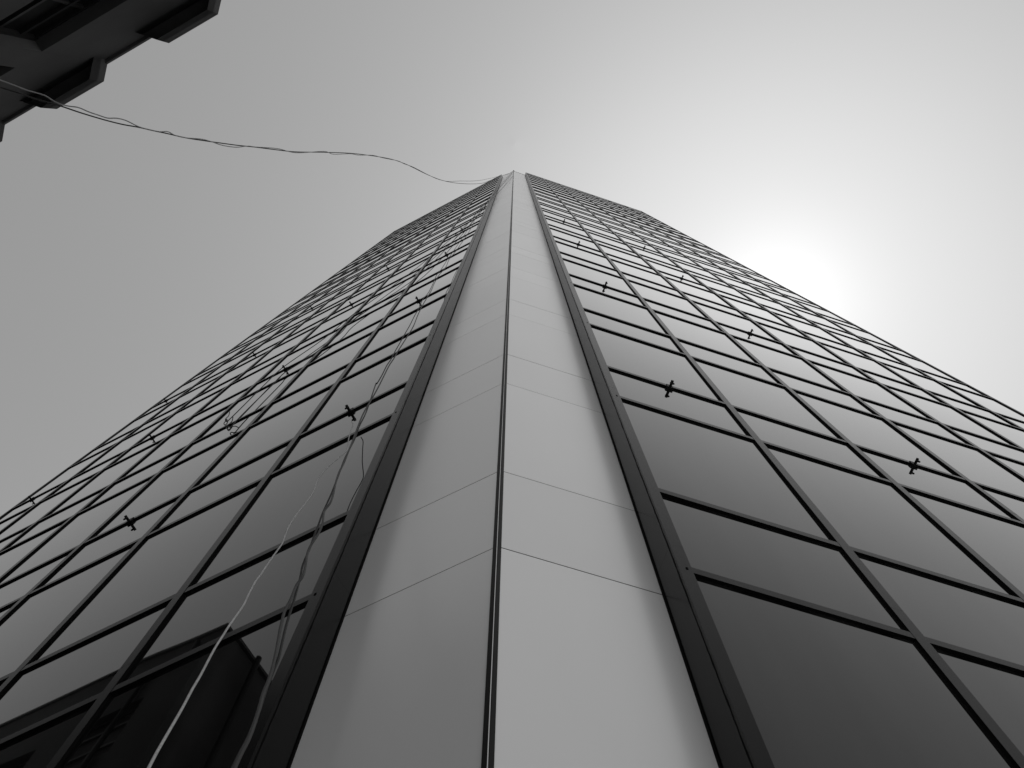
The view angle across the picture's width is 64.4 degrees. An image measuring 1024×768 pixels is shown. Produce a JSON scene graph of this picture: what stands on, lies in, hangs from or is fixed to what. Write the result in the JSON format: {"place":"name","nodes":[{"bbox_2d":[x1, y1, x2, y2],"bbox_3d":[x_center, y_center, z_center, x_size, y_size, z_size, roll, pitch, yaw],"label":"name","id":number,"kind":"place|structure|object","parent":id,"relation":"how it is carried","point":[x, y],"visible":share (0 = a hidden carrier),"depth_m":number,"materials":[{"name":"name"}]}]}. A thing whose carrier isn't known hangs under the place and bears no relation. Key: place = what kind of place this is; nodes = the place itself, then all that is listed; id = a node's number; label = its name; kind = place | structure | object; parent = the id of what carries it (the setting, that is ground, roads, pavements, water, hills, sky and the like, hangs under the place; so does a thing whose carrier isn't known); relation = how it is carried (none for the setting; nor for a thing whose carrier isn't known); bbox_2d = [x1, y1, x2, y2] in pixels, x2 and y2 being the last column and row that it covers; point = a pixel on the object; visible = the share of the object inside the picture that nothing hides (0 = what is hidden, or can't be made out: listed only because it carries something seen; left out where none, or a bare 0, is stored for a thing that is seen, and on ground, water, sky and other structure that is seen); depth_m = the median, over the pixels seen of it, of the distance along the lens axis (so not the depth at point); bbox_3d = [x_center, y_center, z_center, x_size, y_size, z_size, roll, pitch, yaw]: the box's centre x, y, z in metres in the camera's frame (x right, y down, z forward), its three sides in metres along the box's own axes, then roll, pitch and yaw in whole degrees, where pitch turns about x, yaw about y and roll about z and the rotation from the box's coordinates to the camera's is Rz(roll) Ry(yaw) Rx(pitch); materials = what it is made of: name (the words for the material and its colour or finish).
{"place":"outdoors","nodes":[
{"label":"outdoors","id":0,"kind":"place"},
{"bbox_2d":[0,0,1023,515],"label":"sky","id":1,"kind":"structure","parent":0,"point":[864,159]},
{"label":"ground","id":2,"kind":"structure","parent":0,"visible":0},
{"bbox_2d":[0,0,220,141],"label":"apartment building","id":3,"kind":"structure","parent":2,"relation":"on","point":[64,52],"depth_m":13.81,"materials":[{"name":"black concrete"}]},
{"bbox_2d":[0,0,100,40],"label":"window","id":4,"kind":"structure","parent":3,"relation":"in","point":[37,18],"depth_m":12.51,"materials":[{"name":"black glass"}]},
{"bbox_2d":[0,170,1023,767],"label":"office tower","id":5,"kind":"structure","parent":2,"relation":"on","point":[620,486],"depth_m":6.36,"materials":[{"name":"black"}]},
{"bbox_2d":[0,484,61,521],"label":"window pane","id":6,"kind":"structure","parent":5,"relation":"in","point":[37,499],"depth_m":16.83,"materials":[{"name":"glass"}]},
{"bbox_2d":[0,521,65,575],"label":"window pane","id":7,"kind":"structure","parent":5,"relation":"in","point":[9,558],"depth_m":11.86,"materials":[{"name":"glass"}]},
{"bbox_2d":[0,552,70,606],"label":"window pane","id":8,"kind":"structure","parent":5,"relation":"in","point":[19,587],"depth_m":9.58,"materials":[{"name":"glass"}]},
{"bbox_2d":[0,705,91,767],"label":"window pane","id":9,"kind":"structure","parent":5,"relation":"in","point":[36,749],"depth_m":4.93,"materials":[{"name":"glass"}]},
{"bbox_2d":[0,476,92,539],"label":"window pane","id":10,"kind":"structure","parent":5,"relation":"in","point":[42,508],"depth_m":14.94,"materials":[{"name":"glass"}]},
{"bbox_2d":[6,490,102,548],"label":"window pane","id":11,"kind":"structure","parent":5,"relation":"in","point":[71,510],"depth_m":13.05,"materials":[{"name":"glass"}]},
{"bbox_2d":[22,447,110,502],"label":"window pane","id":12,"kind":"structure","parent":5,"relation":"in","point":[66,475],"depth_m":18.41,"materials":[{"name":"glass"}]},
{"bbox_2d":[0,545,133,677],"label":"window pane","id":13,"kind":"structure","parent":5,"relation":"in","point":[33,620],"depth_m":7.84,"materials":[{"name":"glass"}]},
{"bbox_2d":[0,478,150,583],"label":"window pane","id":14,"kind":"structure","parent":5,"relation":"in","point":[79,528],"depth_m":11.08,"materials":[{"name":"glass"}]},
{"bbox_2d":[0,603,168,738],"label":"window pane","id":15,"kind":"structure","parent":5,"relation":"in","point":[80,673],"depth_m":5.78,"materials":[{"name":"glass"}]},
{"bbox_2d":[50,454,120,495],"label":"window pane","id":16,"kind":"structure","parent":5,"relation":"in","point":[101,466],"depth_m":16.60,"materials":[{"name":"glass"}]},
{"bbox_2d":[47,441,160,515],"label":"window pane","id":17,"kind":"structure","parent":5,"relation":"in","point":[109,475],"depth_m":14.64,"materials":[{"name":"glass"}]},
{"bbox_2d":[39,499,176,587],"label":"window pane","id":18,"kind":"structure","parent":5,"relation":"in","point":[124,535],"depth_m":9.29,"materials":[{"name":"glass"}]},
{"bbox_2d":[79,418,166,473],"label":"window pane","id":19,"kind":"structure","parent":5,"relation":"in","point":[127,443],"depth_m":18.20,"materials":[{"name":"glass"}]},
{"bbox_2d":[87,449,182,507],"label":"window pane","id":20,"kind":"structure","parent":5,"relation":"in","point":[143,474],"depth_m":12.84,"materials":[{"name":"glass"}]},
{"bbox_2d":[100,402,170,445],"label":"window pane","id":21,"kind":"structure","parent":5,"relation":"in","point":[138,422],"depth_m":21.77,"materials":[{"name":"glass"}]},
{"bbox_2d":[32,483,258,661],"bbox_3d":[-3.209,1.627,7.418,1.456,2.226,0.001,-26,-75,8],"label":"window pane","id":22,"kind":"structure","parent":5,"relation":"in","point":[160,566],"depth_m":7.24,"materials":[{"name":"glass"}]},
{"bbox_2d":[111,421,184,464],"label":"window pane","id":23,"kind":"structure","parent":5,"relation":"in","point":[166,433],"depth_m":16.40,"materials":[{"name":"glass"}]},
{"bbox_2d":[92,433,239,537],"bbox_3d":[-4.566,1.317,10.936,1.456,2.226,0.001,-26,-75,8],"label":"window pane","id":24,"kind":"structure","parent":5,"relation":"in","point":[174,481],"depth_m":10.87,"materials":[{"name":"glass"}]},
{"bbox_2d":[122,407,227,477],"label":"window pane","id":25,"kind":"structure","parent":5,"relation":"in","point":[184,437],"depth_m":14.43,"materials":[{"name":"glass"}]},
{"bbox_2d":[139,389,222,442],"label":"window pane","id":26,"kind":"structure","parent":5,"relation":"in","point":[189,411],"depth_m":18.01,"materials":[{"name":"glass"}]},
{"bbox_2d":[59,604,306,767],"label":"window pane","id":27,"kind":"structure","parent":5,"relation":"in","point":[217,718],"depth_m":4.42,"materials":[{"name":"glass"}]},
{"bbox_2d":[152,378,216,418],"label":"window pane","id":28,"kind":"structure","parent":5,"relation":"in","point":[190,395],"depth_m":21.57,"materials":[{"name":"glass"}]},
{"bbox_2d":[177,388,248,430],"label":"window pane","id":29,"kind":"structure","parent":5,"relation":"in","point":[234,398],"depth_m":16.19,"materials":[{"name":"glass"}]},
{"bbox_2d":[170,408,263,465],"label":"window pane","id":30,"kind":"structure","parent":5,"relation":"in","point":[224,433],"depth_m":12.63,"materials":[{"name":"glass"}]},
{"bbox_2d":[154,443,288,530],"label":"window pane","id":31,"kind":"structure","parent":5,"relation":"in","point":[258,468],"depth_m":9.09,"materials":[{"name":"glass"}]},
{"bbox_2d":[121,518,345,682],"bbox_3d":[-1.846,1.449,5.559,1.456,1.111,0.001,-26,-75,8],"label":"window pane","id":32,"kind":"structure","parent":5,"relation":"in","point":[202,616],"depth_m":5.52,"materials":[{"name":"glass"}]},
{"bbox_2d":[201,352,266,393],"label":"window pane","id":33,"kind":"structure","parent":5,"relation":"in","point":[242,368],"depth_m":21.35,"materials":[{"name":"glass"}]},
{"bbox_2d":[200,360,278,411],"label":"window pane","id":34,"kind":"structure","parent":5,"relation":"in","point":[251,379],"depth_m":17.79,"materials":[{"name":"glass"}]},
{"bbox_2d":[199,370,299,438],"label":"window pane","id":35,"kind":"structure","parent":5,"relation":"in","point":[279,385],"depth_m":14.24,"materials":[{"name":"glass"}]},
{"bbox_2d":[147,421,352,767],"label":"hanging rope","id":36,"kind":"object","parent":5,"relation":"hanging from","point":[187,697],"visible":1,"depth_m":3.58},
{"bbox_2d":[0,79,511,181],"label":"overhead wire","id":37,"kind":"object","parent":5,"relation":"attached to","point":[191,138],"visible":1,"depth_m":16.91,"materials":[{"name":"grey"}]},
{"bbox_2d":[0,87,512,183],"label":"overhead cable","id":38,"kind":"object","parent":5,"relation":"attached to","point":[187,138],"visible":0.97,"depth_m":16.58,"materials":[{"name":"black plastic"}]},
{"bbox_2d":[195,388,330,486],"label":"window pane","id":39,"kind":"structure","parent":5,"relation":"in","point":[282,427],"depth_m":10.64,"materials":[{"name":"glass"}]},
{"bbox_2d":[244,355,313,396],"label":"window pane","id":40,"kind":"structure","parent":5,"relation":"in","point":[275,377],"depth_m":15.98,"materials":[{"name":"glass"}]},
{"bbox_2d":[251,328,313,367],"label":"window pane","id":41,"kind":"structure","parent":5,"relation":"in","point":[296,340],"depth_m":21.15,"materials":[{"name":"glass"}]},
{"bbox_2d":[192,418,390,585],"bbox_3d":[-1.840,0.959,7.216,1.456,2.226,0.002,-26,-75,8],"label":"window pane","id":42,"kind":"structure","parent":5,"relation":"in","point":[264,524],"depth_m":7.04,"materials":[{"name":"glass"}]},
{"bbox_2d":[262,329,338,379],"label":"window pane","id":43,"kind":"structure","parent":5,"relation":"in","point":[314,349],"depth_m":17.60,"materials":[{"name":"glass"}]},
{"bbox_2d":[255,366,346,422],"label":"window pane","id":44,"kind":"structure","parent":5,"relation":"in","point":[332,378],"depth_m":12.44,"materials":[{"name":"glass"}]},
{"bbox_2d":[277,333,371,398],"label":"window pane","id":45,"kind":"structure","parent":5,"relation":"in","point":[345,355],"depth_m":14.02,"materials":[{"name":"glass"}]},
{"bbox_2d":[305,302,363,339],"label":"window pane","id":46,"kind":"structure","parent":5,"relation":"in","point":[347,314],"depth_m":20.95,"materials":[{"name":"glass"}]},
{"bbox_2d":[277,385,405,469],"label":"window pane","id":47,"kind":"structure","parent":5,"relation":"in","point":[385,405],"depth_m":8.89,"materials":[{"name":"glass"}]},
{"bbox_2d":[312,320,381,361],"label":"window pane","id":48,"kind":"structure","parent":5,"relation":"in","point":[371,328],"depth_m":15.79,"materials":[{"name":"glass"}]},
{"bbox_2d":[326,299,397,346],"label":"window pane","id":49,"kind":"structure","parent":5,"relation":"in","point":[380,313],"depth_m":17.38,"materials":[{"name":"glass"}]},
{"bbox_2d":[304,340,425,431],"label":"window pane","id":50,"kind":"structure","parent":5,"relation":"in","point":[357,389],"depth_m":10.45,"materials":[{"name":"glass"}]},
{"bbox_2d":[231,180,504,767],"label":"hanging cable","id":51,"kind":"object","parent":5,"relation":"hanging from","point":[287,622],"visible":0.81,"depth_m":4.21,"materials":[{"name":"black plastic"}]},
{"bbox_2d":[226,178,510,429],"bbox_3d":[-2.254,-7.354,36.183,4.774,50.813,0.177,-23,-75,7],"label":"knotted string","id":52,"kind":"object","parent":5,"relation":"hanging from","point":[230,427],"visible":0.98,"depth_m":16.91,"materials":[{"name":"grey"}]},
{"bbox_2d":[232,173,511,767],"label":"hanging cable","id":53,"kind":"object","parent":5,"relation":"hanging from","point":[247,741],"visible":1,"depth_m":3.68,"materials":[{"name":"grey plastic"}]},
{"bbox_2d":[358,275,415,311],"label":"window pane","id":54,"kind":"structure","parent":5,"relation":"in","point":[392,290],"depth_m":20.75,"materials":[{"name":"glass"}]},
{"bbox_2d":[344,322,433,377],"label":"window pane","id":55,"kind":"structure","parent":5,"relation":"in","point":[423,332],"depth_m":12.23,"materials":[{"name":"glass"}]},
{"bbox_2d":[359,296,445,356],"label":"window pane","id":56,"kind":"structure","parent":5,"relation":"in","point":[429,312],"depth_m":13.82,"materials":[{"name":"glass"}]},
{"bbox_2d":[381,285,450,326],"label":"window pane","id":57,"kind":"structure","parent":5,"relation":"in","point":[416,305],"depth_m":15.58,"materials":[{"name":"glass"}]},
{"bbox_2d":[391,268,457,313],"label":"window pane","id":58,"kind":"structure","parent":5,"relation":"in","point":[446,279],"depth_m":17.20,"materials":[{"name":"glass"}]},
{"bbox_2d":[412,249,466,284],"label":"window pane","id":59,"kind":"structure","parent":5,"relation":"in","point":[459,256],"depth_m":20.51,"materials":[{"name":"glass"}]},
{"bbox_2d":[550,228,599,250],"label":"window pane","id":60,"kind":"structure","parent":5,"relation":"in","point":[554,232],"depth_m":23.75,"materials":[{"name":"glass"}]},
{"bbox_2d":[555,241,614,268],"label":"window pane","id":61,"kind":"structure","parent":5,"relation":"in","point":[564,248],"depth_m":20.42,"materials":[{"name":"glass"}]},
{"bbox_2d":[563,259,635,294],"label":"window pane","id":62,"kind":"structure","parent":5,"relation":"in","point":[591,274],"depth_m":17.09,"materials":[{"name":"glass"}]},
{"bbox_2d":[570,275,643,305],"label":"window pane","id":63,"kind":"structure","parent":5,"relation":"in","point":[575,280],"depth_m":15.48,"materials":[{"name":"glass"}]},
{"bbox_2d":[574,285,666,333],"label":"window pane","id":64,"kind":"structure","parent":5,"relation":"in","point":[591,300],"depth_m":13.72,"materials":[{"name":"glass"}]},
{"bbox_2d":[584,310,681,352],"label":"window pane","id":65,"kind":"structure","parent":5,"relation":"in","point":[593,318],"depth_m":12.13,"materials":[{"name":"glass"}]},
{"bbox_2d":[612,260,674,288],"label":"window pane","id":66,"kind":"structure","parent":5,"relation":"in","point":[625,268],"depth_m":20.55,"materials":[{"name":"glass"}]},
{"bbox_2d":[591,326,720,400],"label":"window pane","id":67,"kind":"structure","parent":5,"relation":"in","point":[619,352],"depth_m":10.35,"materials":[{"name":"glass"}]},
{"bbox_2d":[629,281,706,317],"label":"window pane","id":68,"kind":"structure","parent":5,"relation":"in","point":[646,292],"depth_m":17.21,"materials":[{"name":"glass"}]},
{"bbox_2d":[609,369,748,435],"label":"window pane","id":69,"kind":"structure","parent":5,"relation":"in","point":[630,387],"depth_m":8.78,"materials":[{"name":"glass"}]},
{"bbox_2d":[645,300,720,330],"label":"window pane","id":70,"kind":"structure","parent":5,"relation":"in","point":[683,315],"depth_m":15.61,"materials":[{"name":"glass"}]},
{"bbox_2d":[667,278,732,307],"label":"window pane","id":71,"kind":"structure","parent":5,"relation":"in","point":[683,287],"depth_m":20.68,"materials":[{"name":"glass"}]},
{"bbox_2d":[654,311,756,362],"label":"window pane","id":72,"kind":"structure","parent":5,"relation":"in","point":[681,329],"depth_m":13.84,"materials":[{"name":"glass"}]},
{"bbox_2d":[622,400,832,540],"bbox_3d":[1.761,0.685,7.124,1.456,2.226,0.003,17,-74,-5],"label":"window pane","id":73,"kind":"structure","parent":5,"relation":"in","point":[683,457],"depth_m":6.94,"materials":[{"name":"glass"}]},
{"bbox_2d":[678,340,779,383],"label":"window pane","id":74,"kind":"structure","parent":5,"relation":"in","point":[708,355],"depth_m":12.26,"materials":[{"name":"glass"}]},
{"bbox_2d":[694,302,776,340],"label":"window pane","id":75,"kind":"structure","parent":5,"relation":"in","point":[717,315],"depth_m":17.35,"materials":[{"name":"glass"}]},
{"bbox_2d":[722,296,790,326],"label":"window pane","id":76,"kind":"structure","parent":5,"relation":"in","point":[744,307],"depth_m":20.80,"materials":[{"name":"glass"}]},
{"bbox_2d":[718,323,796,355],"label":"window pane","id":77,"kind":"structure","parent":5,"relation":"in","point":[730,330],"depth_m":15.73,"materials":[{"name":"glass"}]},
{"bbox_2d":[694,359,840,438],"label":"window pane","id":78,"kind":"structure","parent":5,"relation":"in","point":[742,391],"depth_m":10.48,"materials":[{"name":"glass"}]},
{"bbox_2d":[661,495,905,630],"bbox_3d":[1.756,1.175,5.466,1.456,1.111,0.001,17,-74,-5],"label":"window pane","id":79,"kind":"structure","parent":5,"relation":"in","point":[720,544],"depth_m":5.42,"materials":[{"name":"glass"}]},
{"bbox_2d":[734,337,843,390],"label":"window pane","id":80,"kind":"structure","parent":5,"relation":"in","point":[774,359],"depth_m":13.97,"materials":[{"name":"glass"}]},
{"bbox_2d":[758,323,846,363],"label":"window pane","id":81,"kind":"structure","parent":5,"relation":"in","point":[790,339],"depth_m":17.48,"materials":[{"name":"glass"}]},
{"bbox_2d":[736,410,884,478],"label":"window pane","id":82,"kind":"structure","parent":5,"relation":"in","point":[767,430],"depth_m":8.91,"materials":[{"name":"glass"}]},
{"bbox_2d":[776,314,848,345],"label":"window pane","id":83,"kind":"structure","parent":5,"relation":"in","point":[802,326],"depth_m":20.96,"materials":[{"name":"glass"}]},
{"bbox_2d":[771,370,875,414],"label":"window pane","id":84,"kind":"structure","parent":5,"relation":"in","point":[795,383],"depth_m":12.40,"materials":[{"name":"glass"}]},
{"bbox_2d":[791,347,870,379],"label":"window pane","id":85,"kind":"structure","parent":5,"relation":"in","point":[806,355],"depth_m":15.87,"materials":[{"name":"glass"}]},
{"bbox_2d":[696,577,1014,767],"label":"window pane","id":86,"kind":"structure","parent":5,"relation":"in","point":[820,690],"depth_m":4.12,"materials":[{"name":"glass"}]},
{"bbox_2d":[829,331,903,363],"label":"window pane","id":87,"kind":"structure","parent":5,"relation":"in","point":[857,344],"depth_m":21.09,"materials":[{"name":"glass"}]},
{"bbox_2d":[820,343,914,385],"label":"window pane","id":88,"kind":"structure","parent":5,"relation":"in","point":[858,361],"depth_m":17.61,"materials":[{"name":"glass"}]},
{"bbox_2d":[811,362,929,418],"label":"window pane","id":89,"kind":"structure","parent":5,"relation":"in","point":[858,386],"depth_m":14.10,"materials":[{"name":"glass"}]},
{"bbox_2d":[796,392,956,475],"bbox_3d":[4.696,0.615,10.698,1.456,2.226,0.001,17,-74,-5],"label":"window pane","id":90,"kind":"structure","parent":5,"relation":"in","point":[862,429],"depth_m":10.61,"materials":[{"name":"glass"}]},
{"bbox_2d":[766,446,1013,595],"bbox_3d":[3.223,1.140,7.253,1.456,2.226,0.001,17,-74,-5],"label":"window pane","id":91,"kind":"structure","parent":5,"relation":"in","point":[871,515],"depth_m":7.07,"materials":[{"name":"glass"}]},
{"bbox_2d":[862,370,944,403],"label":"window pane","id":92,"kind":"structure","parent":5,"relation":"in","point":[883,380],"depth_m":15.99,"materials":[{"name":"glass"}]},
{"bbox_2d":[861,399,969,444],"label":"window pane","id":93,"kind":"structure","parent":5,"relation":"in","point":[891,414],"depth_m":12.52,"materials":[{"name":"glass"}]},
{"bbox_2d":[881,348,958,381],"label":"window pane","id":94,"kind":"structure","parent":5,"relation":"in","point":[915,363],"depth_m":21.22,"materials":[{"name":"glass"}]},
{"bbox_2d":[884,364,979,406],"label":"window pane","id":95,"kind":"structure","parent":5,"relation":"in","point":[928,384],"depth_m":17.74,"materials":[{"name":"glass"}]},
{"bbox_2d":[860,449,1015,519],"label":"window pane","id":96,"kind":"structure","parent":5,"relation":"in","point":[903,473],"depth_m":9.04,"materials":[{"name":"glass"}]},
{"bbox_2d":[856,554,1023,665],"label":"window pane","id":97,"kind":"structure","parent":5,"relation":"in","point":[943,611],"depth_m":5.62,"materials":[{"name":"glass"}]},
{"bbox_2d":[886,386,1015,446],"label":"window pane","id":98,"kind":"structure","parent":5,"relation":"in","point":[947,415],"depth_m":14.24,"materials":[{"name":"glass"}]},
{"bbox_2d":[894,423,1023,496],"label":"window pane","id":99,"kind":"structure","parent":5,"relation":"in","point":[972,463],"depth_m":10.88,"materials":[{"name":"glass"}]},
{"bbox_2d":[905,489,1023,593],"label":"window pane","id":100,"kind":"structure","parent":5,"relation":"in","point":[999,542],"depth_m":7.74,"materials":[{"name":"glass"}]},
{"bbox_2d":[932,393,1015,426],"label":"window pane","id":101,"kind":"structure","parent":5,"relation":"in","point":[954,403],"depth_m":16.12,"materials":[{"name":"glass"}]},
{"bbox_2d":[934,648,1023,755],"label":"window pane","id":102,"kind":"structure","parent":5,"relation":"in","point":[1000,691],"depth_m":4.67,"materials":[{"name":"glass"}]},
{"bbox_2d":[945,384,1023,420],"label":"window pane","id":103,"kind":"structure","parent":5,"relation":"in","point":[993,405],"depth_m":17.96,"materials":[{"name":"glass"}]},
{"bbox_2d":[949,427,1023,461],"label":"window pane","id":104,"kind":"structure","parent":5,"relation":"in","point":[985,444],"depth_m":12.72,"materials":[{"name":"glass"}]},
{"bbox_2d":[962,411,1023,447],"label":"window pane","id":105,"kind":"structure","parent":5,"relation":"in","point":[1015,435],"depth_m":14.84,"materials":[{"name":"glass"}]},
{"bbox_2d":[979,486,1023,518],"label":"window pane","id":106,"kind":"structure","parent":5,"relation":"in","point":[1014,504],"depth_m":9.40,"materials":[{"name":"glass"}]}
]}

